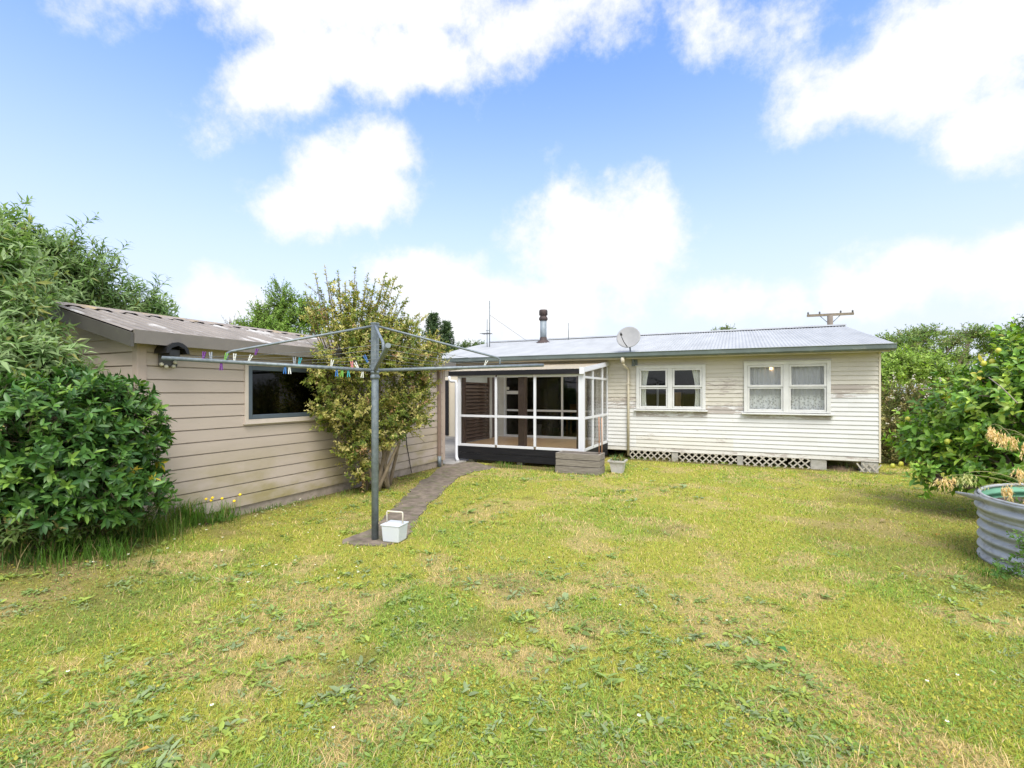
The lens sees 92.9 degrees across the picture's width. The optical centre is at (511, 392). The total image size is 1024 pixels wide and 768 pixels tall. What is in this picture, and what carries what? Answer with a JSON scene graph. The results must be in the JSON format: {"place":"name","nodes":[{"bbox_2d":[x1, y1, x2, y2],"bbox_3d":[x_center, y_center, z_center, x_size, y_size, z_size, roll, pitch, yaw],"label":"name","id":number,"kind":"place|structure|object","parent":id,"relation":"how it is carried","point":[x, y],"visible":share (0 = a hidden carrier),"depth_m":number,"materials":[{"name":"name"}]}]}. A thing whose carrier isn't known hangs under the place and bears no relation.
{"place":"outdoors","nodes":[
{"label":"outdoors","id":0,"kind":"place"},
{"bbox_2d":[342,462,496,546],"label":"path","id":1,"kind":"structure","parent":0,"point":[412,506],"depth_m":7.60,"materials":[{"name":"concrete"}]},
{"bbox_2d":[161,322,543,539],"bbox_3d":[-1.535,0.485,5.450,2.995,2.530,2.995,0,0,25],"label":"rotary clothesline","id":2,"kind":"object","parent":1,"relation":"on","point":[375,362],"visible":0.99,"depth_m":5.41,"materials":[{"name":"metal"}]},
{"bbox_2d":[380,510,408,542],"bbox_3d":[-1.302,1.479,5.400,0.236,0.326,0.216,0,0,18],"label":"peg basket","id":3,"kind":"object","parent":1,"relation":"on","point":[394,531],"visible":1,"depth_m":5.33,"materials":[{"name":"white plastic"}]},
{"bbox_2d":[443,436,487,464],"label":"concrete slab","id":4,"kind":"structure","parent":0,"point":[450,450],"depth_m":13.24,"materials":[{"name":"grey concrete"}]},
{"bbox_2d":[0,394,1023,767],"bbox_3d":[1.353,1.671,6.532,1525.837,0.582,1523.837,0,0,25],"label":"lawn","id":5,"kind":"structure","parent":0,"point":[226,536],"depth_m":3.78,"materials":[{"name":"plant"}]},
{"bbox_2d":[0,209,110,400],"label":"grey leaved bush","id":6,"kind":"object","parent":5,"relation":"on","point":[27,338],"visible":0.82,"depth_m":4.99,"materials":[{"name":"green plant"}]},
{"bbox_2d":[0,498,161,556],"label":"undergrowth weed","id":7,"kind":"object","parent":5,"relation":"on","point":[13,531],"visible":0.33,"depth_m":4.22,"materials":[{"name":"green plant"}]},
{"bbox_2d":[0,192,180,317],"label":"grey leaved bush","id":8,"kind":"object","parent":5,"relation":"on","point":[89,280],"visible":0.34,"depth_m":7.59,"materials":[{"name":"green plant"}]},
{"bbox_2d":[0,362,182,557],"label":"glossy shrub","id":9,"kind":"object","parent":5,"relation":"on","point":[83,450],"visible":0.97,"depth_m":4.43,"materials":[{"name":"green plant"}]},
{"bbox_2d":[131,493,240,535],"bbox_3d":[-3.691,1.361,5.567,0.562,0.513,1.273,0,0,25],"label":"dandelion","id":10,"kind":"object","parent":5,"relation":"on","point":[221,498],"visible":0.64,"depth_m":5.85,"materials":[{"name":"green plant"}]},
{"bbox_2d":[5,302,455,521],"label":"garage","id":11,"kind":"structure","parent":5,"relation":"on","point":[249,436],"depth_m":6.51,"materials":[{"name":"wood"}]},
{"bbox_2d":[154,342,189,368],"bbox_3d":[-3.905,-0.420,5.583,0.242,0.299,0.260,0,0,25],"label":"security light","id":12,"kind":"object","parent":11,"relation":"attached to","point":[175,349],"visible":0.88,"depth_m":5.56,"materials":[{"name":"grey plastic"}]},
{"bbox_2d":[243,365,329,424],"bbox_3d":[-3.296,0.012,7.234,0.105,0.845,1.550,0,0,25],"label":"window","id":13,"kind":"structure","parent":11,"relation":"in","point":[271,395],"depth_m":7.00,"materials":[{"name":"black glass"}]},
{"bbox_2d":[231,273,335,337],"bbox_3d":[-10.895,-2.039,24.043,5.481,7.578,5.266,0,0,25],"label":"birch tree","id":14,"kind":"object","parent":5,"relation":"on","point":[282,316],"visible":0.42,"depth_m":23.60,"materials":[{"name":"green plant"}]},
{"bbox_2d":[299,264,453,491],"bbox_3d":[-2.115,-0.181,8.105,2.704,3.803,1.654,0,0,-30],"label":"variegated shrub","id":15,"kind":"object","parent":5,"relation":"on","point":[396,402],"visible":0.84,"depth_m":7.85,"materials":[{"name":"green plant"}]},
{"bbox_2d":[421,310,444,352],"bbox_3d":[-5.840,-2.194,36.021,3.177,7.688,3.411,0,0,25],"label":"conifer","id":16,"kind":"object","parent":5,"relation":"on","point":[432,320],"visible":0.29,"depth_m":35.77,"materials":[{"name":"green plant"}]},
{"bbox_2d":[439,320,456,351],"bbox_3d":[-4.854,-1.890,36.013,2.717,7.079,2.912,0,0,25],"label":"conifer","id":17,"kind":"object","parent":5,"relation":"on","point":[445,331],"visible":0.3,"depth_m":35.77,"materials":[{"name":"green plant"}]},
{"bbox_2d":[451,339,485,350],"bbox_3d":[-4.367,-1.363,39.902,4.869,6.198,2.873,0,0,12],"label":"round tree","id":18,"kind":"object","parent":5,"relation":"on","point":[464,344],"visible":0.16,"depth_m":39.79,"materials":[{"name":"green plant"}]},
{"bbox_2d":[0,456,1023,580],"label":"long grass","id":19,"kind":"structure","parent":5,"relation":"on","point":[187,516],"depth_m":4.65,"materials":[{"name":"green plant"}]},
{"bbox_2d":[66,498,958,735],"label":"daisies","id":20,"kind":"object","parent":5,"relation":"on","point":[211,704],"visible":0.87,"depth_m":4.30,"materials":[{"name":"white plant"}]},
{"bbox_2d":[448,362,608,464],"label":"sunroom","id":21,"kind":"structure","parent":5,"relation":"on","point":[473,416],"depth_m":11.35,"materials":[{"name":"white wood"}]},
{"bbox_2d":[555,450,604,475],"bbox_3d":[1.404,1.452,10.046,0.933,0.414,0.433,0,0,25],"label":"timber planter","id":22,"kind":"object","parent":5,"relation":"on","point":[581,462],"visible":0.91,"depth_m":9.87,"materials":[{"name":"wood"}]},
{"bbox_2d":[598,417,599,453],"bbox_3d":[1.784,0.925,9.966,0.028,0.850,0.022,0,0,25],"label":"garden stake","id":23,"kind":"object","parent":22,"relation":"in","point":[599,434],"visible":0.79,"depth_m":9.96,"materials":[{"name":"brown wood"}]},
{"bbox_2d":[601,418,601,452],"bbox_3d":[1.838,0.935,9.953,0.028,0.830,0.022,0,0,25],"label":"garden stake","id":24,"kind":"object","parent":22,"relation":"in","point":[601,435],"visible":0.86,"depth_m":9.95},
{"bbox_2d":[607,454,627,473],"bbox_3d":[2.186,1.420,10.008,0.463,0.460,0.486,0,0,25],"label":"plant pot","id":25,"kind":"object","parent":5,"relation":"on","point":[617,466],"visible":1,"depth_m":9.89,"materials":[{"name":"plastic"}]},
{"bbox_2d":[437,309,896,472],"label":"weatherboard house","id":26,"kind":"structure","parent":5,"relation":"on","point":[813,396],"depth_m":11.38,"materials":[{"name":"beige paint"}]},
{"bbox_2d":[445,380,448,434],"bbox_3d":[-2.903,0.575,18.362,1.180,2.050,0.058,0,0,25],"label":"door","id":27,"kind":"structure","parent":26,"relation":"in","point":[446,381],"depth_m":18.12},
{"bbox_2d":[480,301,526,346],"bbox_3d":[-0.319,-2.287,17.271,0.411,1.673,2.110,0,0,42],"label":"television aerial","id":28,"kind":"object","parent":26,"relation":"attached to","point":[487,333],"visible":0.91,"depth_m":16.59,"materials":[{"name":"metal"}]},
{"bbox_2d":[504,375,575,438],"bbox_3d":[1.008,0.380,13.067,2.690,1.700,0.094,0,0,25],"label":"glazed door","id":29,"kind":"structure","parent":26,"relation":"in","point":[506,388],"depth_m":13.18,"materials":[{"name":"white wood"}]},
{"bbox_2d":[617,327,639,365],"bbox_3d":[2.820,-1.124,11.805,0.706,0.949,0.522,0,0,-16],"label":"satellite dish","id":30,"kind":"object","parent":26,"relation":"attached to","point":[628,337],"visible":1,"depth_m":11.74,"materials":[{"name":"grey paint"}]},
{"bbox_2d":[634,364,707,411],"bbox_3d":[3.824,-0.110,11.759,1.700,1.140,0.212,0,0,25],"label":"window","id":31,"kind":"structure","parent":26,"relation":"in","point":[699,370],"depth_m":11.70,"materials":[{"name":"white paint"}]},
{"bbox_2d":[742,359,833,415],"bbox_3d":[6.046,-0.110,10.739,1.770,1.210,0.216,0,0,25],"label":"window","id":32,"kind":"structure","parent":26,"relation":"in","point":[792,387],"depth_m":10.72,"materials":[{"name":"white paint"}]},
{"bbox_2d":[712,323,736,329],"bbox_3d":[14.405,-1.489,33.034,1.806,6.407,1.855,0,0,25],"label":"slender tree","id":33,"kind":"object","parent":5,"relation":"on","point":[724,328],"visible":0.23,"depth_m":32.90,"materials":[{"name":"green plant"}]},
{"bbox_2d":[778,646,787,652],"bbox_3d":[1.704,1.618,3.070,0.044,0.025,0.092,0,0,8],"label":"fallen leaf","id":34,"kind":"object","parent":5,"relation":"on","point":[783,648],"visible":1,"depth_m":3.06,"materials":[{"name":"green plant"}]},
{"bbox_2d":[807,310,853,324],"bbox_3d":[18.965,-1.500,29.000,2.402,6.699,0.340,0,0,25],"label":"power pole","id":35,"kind":"object","parent":5,"relation":"on","point":[829,321],"visible":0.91,"depth_m":28.90,"materials":[{"name":"wood"}]},
{"bbox_2d":[827,465,857,470],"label":"soil","id":36,"kind":"structure","parent":5,"relation":"on","point":[839,467],"depth_m":10.43,"materials":[{"name":"brown soil"}]},
{"bbox_2d":[881,343,969,434],"bbox_3d":[13.328,0.055,16.223,5.001,3.362,2.354,0,0,-18],"label":"pale shrub","id":37,"kind":"object","parent":5,"relation":"on","point":[902,364],"visible":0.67,"depth_m":15.73,"materials":[{"name":"green plant"}]},
{"bbox_2d":[875,321,1020,400],"bbox_3d":[29.321,-1.553,31.861,13.302,6.735,4.629,0,0,-11],"label":"broad tree","id":38,"kind":"object","parent":5,"relation":"on","point":[914,339],"visible":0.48,"depth_m":31.55,"materials":[{"name":"green plant"}]},
{"bbox_2d":[881,372,1017,465],"bbox_3d":[11.167,0.487,11.258,5.781,2.474,2.690,0,0,10],"label":"flowering hedge","id":39,"kind":"object","parent":5,"relation":"on","point":[899,404],"visible":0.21,"depth_m":11.08,"materials":[{"name":"green plant"}]},
{"bbox_2d":[880,317,1023,507],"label":"lemon tree","id":40,"kind":"object","parent":5,"relation":"on","point":[956,443],"visible":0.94,"depth_m":6.46,"materials":[{"name":"green plant"}]},
{"bbox_2d":[955,483,1023,577],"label":"corrugated tank","id":41,"kind":"object","parent":5,"relation":"on","point":[998,514],"visible":0.91,"depth_m":4.62,"materials":[{"name":"metal"}]},
{"bbox_2d":[932,424,1023,504],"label":"seed grass","id":42,"kind":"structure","parent":41,"relation":"in","point":[991,434],"depth_m":4.87,"materials":[{"name":"plant"}]},
{"bbox_2d":[1007,496,1023,503],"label":"bed weed","id":43,"kind":"object","parent":41,"relation":"in","point":[1016,498],"visible":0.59,"depth_m":4.70,"materials":[{"name":"green plant"}]},
{"bbox_2d":[961,314,1023,375],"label":"dark tree","id":44,"kind":"object","parent":5,"relation":"on","point":[998,335],"visible":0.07,"depth_m":26.57,"materials":[{"name":"green plant"}]},
{"bbox_2d":[988,529,1023,581],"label":"creeping weed","id":45,"kind":"object","parent":5,"relation":"on","point":[999,567],"visible":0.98,"depth_m":4.04,"materials":[{"name":"green plant"}]},
{"bbox_2d":[0,0,1023,393],"label":"sky","id":46,"kind":"structure","parent":0,"point":[605,167],"materials":[{"name":"blue"}]},
{"bbox_2d":[537,424,541,434],"bbox_3d":[0.775,1.070,13.842,0.140,0.320,0.140,0,0,25],"label":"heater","id":47,"kind":"object","parent":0,"point":[539,429],"visible":0.92,"depth_m":13.79,"materials":[{"name":"black paint"}]},
{"bbox_2d":[529,408,560,434],"bbox_3d":[0.931,0.865,14.707,1.000,0.730,0.900,0,0,25],"label":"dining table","id":48,"kind":"object","parent":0,"point":[551,425],"visible":0.33,"depth_m":14.24,"materials":[{"name":"brown wood"}]},
{"bbox_2d":[564,389,575,430],"bbox_3d":[2.059,0.565,15.426,0.970,1.330,0.750,0,0,25],"label":"chair","id":49,"kind":"object","parent":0,"point":[571,396],"visible":0.22,"depth_m":15.65,"materials":[{"name":"black fabric"}]},
{"bbox_2d":[566,404,575,434],"bbox_3d":[1.829,0.790,14.148,0.420,0.880,0.435,0,0,25],"label":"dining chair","id":50,"kind":"object","parent":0,"point":[572,406],"visible":0.42,"depth_m":14.35,"materials":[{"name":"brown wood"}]},
{"bbox_2d":[657,384,658,405],"bbox_3d":[3.826,0.505,12.770,0.280,1.450,0.280,0,0,25],"label":"floor lamp","id":51,"kind":"object","parent":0,"point":[657,396],"visible":0.13,"depth_m":12.74,"materials":[{"name":"white paint"}]},
{"bbox_2d":[674,392,682,405],"bbox_3d":[4.397,0.613,13.053,0.320,1.235,0.608,0,0,25],"label":"wardrobe","id":52,"kind":"object","parent":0,"point":[678,398],"visible":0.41,"depth_m":12.76,"materials":[{"name":"brown wood"}]}
]}

